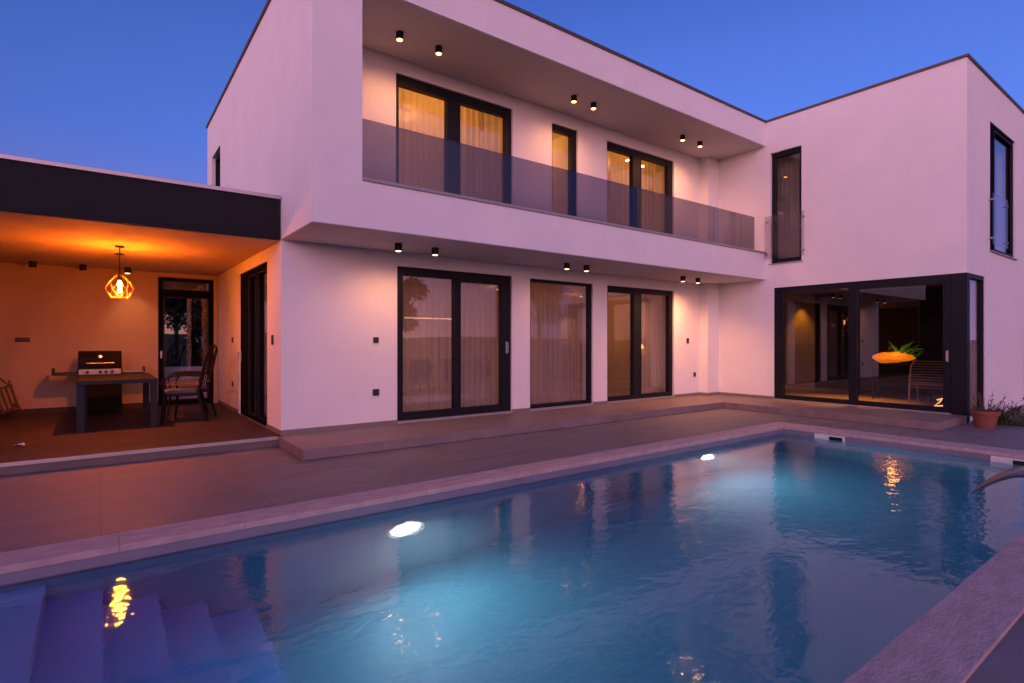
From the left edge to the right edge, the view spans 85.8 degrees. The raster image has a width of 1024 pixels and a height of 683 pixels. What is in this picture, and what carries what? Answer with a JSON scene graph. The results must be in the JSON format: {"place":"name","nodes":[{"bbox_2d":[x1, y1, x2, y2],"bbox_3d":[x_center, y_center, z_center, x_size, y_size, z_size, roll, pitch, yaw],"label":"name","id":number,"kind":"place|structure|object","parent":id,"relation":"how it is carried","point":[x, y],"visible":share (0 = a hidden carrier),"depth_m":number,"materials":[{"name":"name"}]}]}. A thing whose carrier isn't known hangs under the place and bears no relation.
{"place":"outdoors","nodes":[
{"label":"outdoors","id":0,"kind":"place"},
{"bbox_2d":[0,378,22,415],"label":"folded lounger","id":1,"kind":"object","parent":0,"point":[13,407],"visible":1,"depth_m":9.17,"materials":[{"name":"brown wood"}]},
{"bbox_2d":[165,366,206,399],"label":"garden wall","id":2,"kind":"structure","parent":0,"point":[169,370],"depth_m":12.78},
{"bbox_2d":[0,429,1017,574],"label":"pool basin","id":3,"kind":"object","parent":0,"point":[532,475],"visible":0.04,"depth_m":5.91,"materials":[{"name":"blue tile"}]},
{"bbox_2d":[0,422,793,573],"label":"pool coping","id":4,"kind":"object","parent":3,"relation":"on","point":[40,556],"visible":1,"depth_m":4.57,"materials":[{"name":"stone"}]},
{"bbox_2d":[0,433,1023,682],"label":"pool water","id":5,"kind":"structure","parent":3,"relation":"in","point":[784,557],"depth_m":3.41,"materials":[{"name":"blue liquid"}]},
{"bbox_2d":[0,429,1023,585],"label":"waterline tiles","id":6,"kind":"object","parent":3,"relation":"attached to","point":[54,569],"visible":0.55,"depth_m":4.75,"materials":[{"name":"grey tile"}]},
{"bbox_2d":[814,433,844,440],"bbox_3d":[4.898,1.512,8.499,0.019,0.156,0.440,0,0,-37],"label":"skimmer","id":7,"kind":"object","parent":3,"relation":"attached to","point":[825,436],"visible":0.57,"depth_m":8.50,"materials":[{"name":"white plastic"}]},
{"bbox_2d":[784,424,1023,458],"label":"pool coping","id":8,"kind":"object","parent":3,"relation":"on","point":[989,450],"visible":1,"depth_m":7.72,"materials":[{"name":"stone"}]},
{"bbox_2d":[842,531,1023,682],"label":"pool coping","id":9,"kind":"object","parent":3,"relation":"on","point":[957,634],"visible":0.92,"depth_m":2.63,"materials":[{"name":"stone"}]},
{"bbox_2d":[969,467,1023,493],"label":"water spout","id":10,"kind":"object","parent":9,"relation":"on","point":[1017,472],"visible":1,"depth_m":4.45,"materials":[{"name":"silver metal"}]},
{"bbox_2d":[990,456,1023,464],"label":"skimmer","id":11,"kind":"object","parent":3,"relation":"attached to","point":[1007,460],"visible":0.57,"depth_m":6.83,"materials":[{"name":"white plastic"}]},
{"bbox_2d":[0,408,1023,682],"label":"pool deck","id":12,"kind":"structure","parent":0,"point":[50,506],"depth_m":5.78,"materials":[{"name":"tile"}]},
{"bbox_2d":[277,395,966,460],"bbox_3d":[2.312,1.333,8.496,10.050,0.126,5.010,0,0,-37],"label":"terrace step","id":13,"kind":"object","parent":12,"relation":"on","point":[318,445],"visible":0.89,"depth_m":9.03,"materials":[{"name":"tile"}]},
{"bbox_2d":[964,392,1005,428],"bbox_3d":[7.777,1.094,9.044,0.579,0.611,0.578,0,0,-37],"label":"plant pot","id":14,"kind":"object","parent":12,"relation":"on","point":[982,417],"visible":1,"depth_m":8.94,"materials":[{"name":"ceramic"}]},
{"bbox_2d":[0,0,1023,341],"label":"sky","id":15,"kind":"structure","parent":0,"point":[129,86],"materials":[{"name":"blue"}]},
{"label":"ground","id":16,"kind":"structure","parent":0,"visible":0},
{"bbox_2d":[0,440,277,475],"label":"terrace base","id":17,"kind":"object","parent":16,"relation":"on","point":[30,468],"visible":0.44,"depth_m":6.42,"materials":[{"name":"concrete"}]},
{"bbox_2d":[0,436,277,466],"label":"terrace edging","id":18,"kind":"object","parent":17,"relation":"attached to","point":[17,463],"visible":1,"depth_m":6.41,"materials":[{"name":"stone"}]},
{"bbox_2d":[0,403,280,462],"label":"terrace floor","id":19,"kind":"structure","parent":17,"relation":"on","point":[46,435],"depth_m":7.82,"materials":[{"name":"tile"}]},
{"bbox_2d":[51,351,144,412],"bbox_3d":[-7.382,0.715,9.879,1.320,1.109,0.555,0,0,-37],"label":"gas grill","id":20,"kind":"object","parent":19,"relation":"on","point":[100,397],"visible":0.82,"depth_m":9.73,"materials":[{"name":"black metal"}]},
{"bbox_2d":[76,373,157,433],"bbox_3d":[-6.198,0.905,8.645,0.950,0.730,1.830,0,0,-37],"label":"garden table","id":21,"kind":"object","parent":19,"relation":"on","point":[84,381],"visible":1,"depth_m":8.15,"materials":[{"name":"grey metal"}]},
{"bbox_2d":[160,344,210,424],"bbox_3d":[-5.240,0.654,8.869,0.691,1.240,0.591,0,0,-29],"label":"garden armchair","id":22,"kind":"object","parent":19,"relation":"on","point":[172,392],"visible":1,"depth_m":8.72,"materials":[{"name":"brown wood"}]},
{"bbox_2d":[167,344,217,418],"bbox_3d":[-5.471,0.654,9.463,0.691,1.240,0.591,0,0,-43],"label":"garden armchair","id":23,"kind":"object","parent":19,"relation":"on","point":[203,388],"visible":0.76,"depth_m":9.44,"materials":[{"name":"brown wood"}]},
{"bbox_2d":[0,153,280,415],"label":"covered terrace","id":24,"kind":"structure","parent":16,"relation":"on","point":[60,222],"depth_m":9.22,"materials":[{"name":"beige paint"}]},
{"bbox_2d":[15,337,29,341],"bbox_3d":[-8.593,-0.040,9.670,0.200,0.080,0.019,0,0,-37],"label":"wall vent","id":25,"kind":"object","parent":24,"relation":"attached to","point":[22,339],"depth_m":9.66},
{"bbox_2d":[29,261,36,267],"bbox_3d":[-8.194,-1.323,9.420,0.104,0.114,0.104,0,0,-37],"label":"ceiling spotlight","id":26,"kind":"object","parent":24,"relation":"attached to","point":[32,264],"visible":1,"depth_m":9.39,"materials":[{"name":"black metal"}]},
{"bbox_2d":[79,264,86,270],"bbox_3d":[-7.649,-1.323,9.827,0.104,0.114,0.104,0,0,-37],"label":"ceiling spotlight","id":27,"kind":"object","parent":24,"relation":"attached to","point":[82,267],"visible":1,"depth_m":9.79,"materials":[{"name":"black metal"}]},
{"bbox_2d":[105,245,133,297],"bbox_3d":[-5.639,-1.011,7.920,0.345,0.737,0.300,0,0,-37],"label":"pendant lamp","id":28,"kind":"object","parent":24,"relation":"hanging from","point":[119,276],"visible":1,"depth_m":7.90,"materials":[{"name":"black metal"}]},
{"bbox_2d":[124,267,130,273],"bbox_3d":[-7.128,-1.323,10.216,0.104,0.114,0.104,0,0,-37],"label":"ceiling spotlight","id":29,"kind":"object","parent":24,"relation":"attached to","point":[127,270],"visible":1,"depth_m":10.17,"materials":[{"name":"black metal"}]},
{"bbox_2d":[158,277,212,405],"bbox_3d":[-6.640,-0.010,11.233,0.980,2.560,0.143,0,0,-37],"label":"door","id":30,"kind":"structure","parent":24,"relation":"in","point":[162,293],"depth_m":11.12,"materials":[{"name":"black metal"}]},
{"bbox_2d":[163,281,201,366],"bbox_3d":[-8.967,-0.334,14.091,1.821,3.581,2.331,0,0,-37],"label":"garden tree","id":31,"kind":"object","parent":16,"relation":"on","point":[176,328],"visible":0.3,"depth_m":14.02,"materials":[{"name":"green plant"}]},
{"bbox_2d":[170,284,206,366],"bbox_3d":[-8.991,-0.732,15.379,4.221,4.519,1.063,0,0,-37],"label":"hedge","id":32,"kind":"object","parent":16,"relation":"on","point":[185,351],"visible":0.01,"depth_m":15.18,"materials":[{"name":"green plant"}]},
{"bbox_2d":[181,283,206,331],"bbox_3d":[-7.723,-0.426,14.804,2.247,3.765,2.221,0,0,-37],"label":"garden tree","id":33,"kind":"object","parent":16,"relation":"on","point":[199,305],"visible":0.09,"depth_m":14.60,"materials":[{"name":"green plant"}]},
{"bbox_2d":[206,0,1023,434],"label":"house","id":34,"kind":"structure","parent":16,"relation":"on","point":[904,178],"depth_m":9.97,"materials":[{"name":"paint"}]},
{"bbox_2d":[215,152,219,185],"bbox_3d":[-6.219,-3.105,11.818,0.106,1.910,1.060,0,0,-37],"label":"window","id":35,"kind":"structure","parent":34,"relation":"in","point":[217,161],"depth_m":12.17,"materials":[{"name":"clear glass"}]},
{"bbox_2d":[237,262,266,426],"bbox_3d":[-4.203,0.045,8.999,0.148,2.490,2.090,0,0,-37],"label":"sliding door","id":36,"kind":"structure","parent":34,"relation":"in","point":[247,352],"depth_m":9.28,"materials":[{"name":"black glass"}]},
{"bbox_2d":[264,273,266,413],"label":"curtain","id":37,"kind":"object","parent":34,"relation":"hanging from","point":[265,343],"visible":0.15,"depth_m":9.58,"materials":[{"name":"white fabric"}]},
{"bbox_2d":[271,335,273,344],"bbox_3d":[-3.419,-0.030,7.855,0.019,0.140,0.080,0,0,-37],"label":"wall switch","id":38,"kind":"object","parent":34,"relation":"attached to","point":[272,339],"depth_m":7.83,"materials":[{"name":"black plastic"}]},
{"bbox_2d":[373,389,378,395],"bbox_3d":[-2.052,0.760,8.314,0.100,0.100,0.019,0,0,-37],"label":"wall socket","id":39,"kind":"object","parent":34,"relation":"attached to","point":[375,392],"depth_m":8.31,"materials":[{"name":"black plastic"}]},
{"bbox_2d":[373,337,378,342],"bbox_3d":[-2.052,-0.030,8.314,0.085,0.085,0.019,0,0,-37],"label":"wall switch","id":40,"kind":"object","parent":34,"relation":"attached to","point":[375,339],"depth_m":8.31,"materials":[{"name":"black plastic"}]},
{"bbox_2d":[395,243,401,251],"bbox_3d":[-1.611,-1.338,7.808,0.104,0.114,0.104,0,0,-37],"label":"ceiling spotlight","id":41,"kind":"object","parent":34,"relation":"attached to","point":[398,247],"visible":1,"depth_m":7.77,"materials":[{"name":"black metal"}]},
{"bbox_2d":[396,31,402,41],"bbox_3d":[-1.595,-4.336,7.819,0.104,0.114,0.104,0,0,-37],"label":"ceiling spotlight","id":42,"kind":"object","parent":34,"relation":"attached to","point":[399,36],"visible":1,"depth_m":7.78,"materials":[{"name":"black metal"}]},
{"bbox_2d":[432,247,438,255],"bbox_3d":[-1.138,-1.338,8.161,0.104,0.114,0.104,0,0,-37],"label":"ceiling spotlight","id":43,"kind":"object","parent":34,"relation":"attached to","point":[435,251],"visible":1,"depth_m":8.12,"materials":[{"name":"black metal"}]},
{"bbox_2d":[435,45,441,54],"bbox_3d":[-1.090,-4.336,8.196,0.104,0.114,0.104,0,0,-37],"label":"ceiling spotlight","id":44,"kind":"object","parent":34,"relation":"attached to","point":[438,49],"visible":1,"depth_m":8.16,"materials":[{"name":"black metal"}]},
{"bbox_2d":[399,88,480,198],"bbox_3d":[-1.400,-3.090,9.438,2.062,2.540,0.090,0,0,-37],"label":"curtain","id":45,"kind":"object","parent":34,"relation":"hanging from","point":[421,140],"visible":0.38,"depth_m":9.46,"materials":[{"name":"white fabric"}]},
{"bbox_2d":[403,276,497,411],"bbox_3d":[-1.199,-0.025,9.588,2.562,2.510,0.090,0,0,-37],"label":"curtain","id":46,"kind":"object","parent":34,"relation":"hanging from","point":[426,343],"visible":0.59,"depth_m":9.58,"materials":[{"name":"white fabric"}]},
{"bbox_2d":[396,74,510,203],"bbox_3d":[-0.944,-3.025,9.263,2.250,2.290,0.106,0,0,-37],"label":"balcony door","id":47,"kind":"structure","parent":34,"relation":"in","point":[452,100],"depth_m":9.18,"materials":[{"name":"black metal"}]},
{"bbox_2d":[397,266,512,423],"bbox_3d":[-0.921,0.040,9.240,2.220,2.440,0.170,0,0,-37],"label":"sliding door","id":48,"kind":"structure","parent":34,"relation":"in","point":[503,282],"depth_m":9.25,"materials":[{"name":"black metal"}]},
{"bbox_2d":[482,112,502,202],"bbox_3d":[-0.343,-3.090,10.163,0.502,2.540,0.060,0,0,-37],"label":"curtain","id":49,"kind":"object","parent":34,"relation":"hanging from","point":[492,157],"visible":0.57,"depth_m":10.15,"materials":[{"name":"white fabric"}]},
{"bbox_2d":[530,282,582,403],"bbox_3d":[0.944,-0.025,11.188,2.311,2.510,0.089,0,0,-37],"label":"curtain","id":50,"kind":"object","parent":34,"relation":"hanging from","point":[556,342],"visible":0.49,"depth_m":11.13,"materials":[{"name":"white fabric"}]},
{"bbox_2d":[530,279,593,410],"bbox_3d":[0.943,0.045,10.638,1.620,2.430,0.160,0,0,-37],"label":"window","id":51,"kind":"structure","parent":34,"relation":"in","point":[588,401],"depth_m":11.07,"materials":[{"name":"black metal"}]},
{"bbox_2d":[552,124,575,215],"bbox_3d":[0.971,-3.015,10.693,0.670,2.270,0.106,0,0,-37],"label":"window","id":52,"kind":"structure","parent":34,"relation":"in","point":[571,134],"depth_m":10.81,"materials":[{"name":"black metal"}]},
{"bbox_2d":[564,263,569,269],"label":"ceiling spotlight","id":53,"kind":"object","parent":34,"relation":"attached to","point":[566,266],"visible":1,"depth_m":9.69,"materials":[{"name":"black metal"}]},
{"bbox_2d":[571,95,576,102],"bbox_3d":[1.105,-4.336,9.836,0.104,0.114,0.104,0,0,-37],"label":"ceiling spotlight","id":54,"kind":"object","parent":34,"relation":"attached to","point":[573,98],"visible":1,"depth_m":9.79,"materials":[{"name":"black metal"}]},
{"bbox_2d":[584,265,588,271],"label":"ceiling spotlight","id":55,"kind":"object","parent":34,"relation":"attached to","point":[586,268],"visible":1,"depth_m":9.97,"materials":[{"name":"black metal"}]},
{"bbox_2d":[591,102,595,109],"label":"ceiling spotlight","id":56,"kind":"object","parent":34,"relation":"attached to","point":[593,105],"visible":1,"depth_m":10.09,"materials":[{"name":"black metal"}]},
{"bbox_2d":[607,151,607,221],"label":"curtain","id":57,"kind":"object","parent":34,"relation":"hanging from","point":[607,186],"visible":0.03,"depth_m":12.16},
{"bbox_2d":[610,152,655,230],"bbox_3d":[2.797,-3.090,12.635,1.611,2.540,0.086,0,0,-37],"label":"curtain","id":58,"kind":"object","parent":34,"relation":"hanging from","point":[619,189],"visible":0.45,"depth_m":12.47,"materials":[{"name":"white fabric"}]},
{"bbox_2d":[607,142,671,233],"bbox_3d":[2.778,-3.010,12.042,2.200,2.260,0.106,0,0,-37],"label":"balcony door","id":59,"kind":"structure","parent":34,"relation":"in","point":[635,157],"depth_m":11.96,"materials":[{"name":"black metal"}]},
{"bbox_2d":[607,285,674,402],"bbox_3d":[2.801,0.045,12.019,2.190,2.430,0.170,0,0,-37],"label":"sliding door","id":60,"kind":"structure","parent":34,"relation":"in","point":[635,293],"depth_m":11.94,"materials":[{"name":"black metal"}]},
{"bbox_2d":[641,294,661,393],"bbox_3d":[3.188,-0.025,12.862,1.012,2.510,0.088,0,0,-37],"label":"curtain","id":61,"kind":"object","parent":34,"relation":"hanging from","point":[651,343],"visible":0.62,"depth_m":12.93,"materials":[{"name":"white fabric"}]},
{"bbox_2d":[680,135,684,140],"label":"ceiling spotlight","id":62,"kind":"object","parent":34,"relation":"attached to","point":[682,137],"visible":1,"depth_m":11.68,"materials":[{"name":"black metal"}]},
{"bbox_2d":[768,146,802,264],"bbox_3d":[6.022,-2.957,12.059,0.200,2.485,0.740,0,0,-37],"label":"window","id":63,"kind":"structure","parent":34,"relation":"in","point":[776,156],"depth_m":12.26,"materials":[{"name":"black metal"}]},
{"bbox_2d":[778,153,798,258],"bbox_3d":[6.373,-3.090,12.308,0.089,2.540,0.912,0,0,-37],"label":"curtain","id":64,"kind":"object","parent":34,"relation":"hanging from","point":[788,206],"visible":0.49,"depth_m":12.49,"materials":[{"name":"white fabric"}]},
{"bbox_2d":[773,274,950,414],"bbox_3d":[6.786,0.040,10.969,0.160,2.480,3.180,0,0,-37],"label":"sliding door","id":65,"kind":"structure","parent":34,"relation":"in","point":[779,293],"depth_m":10.94,"materials":[{"name":"black metal"}]},
{"bbox_2d":[870,363,932,401],"bbox_3d":[8.406,0.858,11.892,0.340,0.785,1.100,0,0,-37],"label":"side console","id":66,"kind":"object","parent":34,"relation":"on","point":[896,364],"visible":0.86,"depth_m":11.99,"materials":[{"name":"black wood"}]},
{"bbox_2d":[872,341,922,362],"bbox_3d":[8.353,0.224,11.910,0.312,0.492,1.016,0,0,-27],"label":"carrot","id":67,"kind":"object","parent":66,"relation":"on","point":[903,353],"visible":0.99,"depth_m":11.87,"materials":[{"name":"orange food"}]},
{"bbox_2d":[908,360,942,401],"bbox_3d":[8.646,0.815,11.310,0.550,0.874,0.720,0,0,-37],"label":"slat chair","id":68,"kind":"object","parent":34,"relation":"on","point":[910,384],"visible":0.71,"depth_m":11.35,"materials":[{"name":"brown wood"}]},
{"bbox_2d":[970,279,973,408],"bbox_3d":[8.482,0.030,10.177,0.302,2.420,0.058,0,0,-37],"label":"curtain","id":69,"kind":"object","parent":34,"relation":"hanging from","point":[971,342],"visible":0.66,"depth_m":10.15,"materials":[{"name":"white fabric"}]},
{"bbox_2d":[970,274,983,415],"bbox_3d":[8.295,0.050,9.909,0.950,2.500,0.086,0,0,-37],"label":"window","id":70,"kind":"structure","parent":34,"relation":"in","point":[980,280],"depth_m":10.17,"materials":[{"name":"black metal"}]},
{"bbox_2d":[989,198,1007,244],"bbox_3d":[9.328,-2.300,10.557,1.020,0.960,0.082,0,0,-37],"label":"window guard","id":71,"kind":"object","parent":34,"relation":"attached to","point":[990,199],"visible":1,"depth_m":10.28,"materials":[{"name":"black metal"}]},
{"bbox_2d":[990,124,1017,259],"bbox_3d":[9.685,-2.923,10.931,1.900,2.455,0.170,0,0,-37],"label":"window","id":72,"kind":"structure","parent":34,"relation":"in","point":[995,133],"depth_m":11.26,"materials":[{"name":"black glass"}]},
{"bbox_2d":[971,407,1023,426],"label":"planting bed","id":73,"kind":"object","parent":16,"relation":"on","point":[1008,423],"visible":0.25,"depth_m":9.30,"materials":[{"name":"soil"}]},
{"bbox_2d":[991,406,1023,426],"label":"spiky plant","id":74,"kind":"object","parent":73,"relation":"on","point":[1003,418],"visible":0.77,"depth_m":9.23,"materials":[{"name":"green plant"}]},
{"bbox_2d":[1002,399,1023,417],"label":"plant","id":75,"kind":"object","parent":73,"relation":"on","point":[1018,411],"visible":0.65,"depth_m":10.15,"materials":[{"name":"green plant"}]},
{"bbox_2d":[1007,415,1023,425],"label":"grass","id":76,"kind":"structure","parent":73,"relation":"on","point":[1021,422],"depth_m":9.38,"materials":[{"name":"green plant"}]},
{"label":"gravel","id":77,"kind":"object","parent":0,"visible":0},
{"bbox_2d":[987,394,1023,417],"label":"trailing plant","id":78,"kind":"object","parent":77,"relation":"on","point":[1006,406],"visible":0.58,"depth_m":9.79,"materials":[{"name":"green plant"}]}
]}

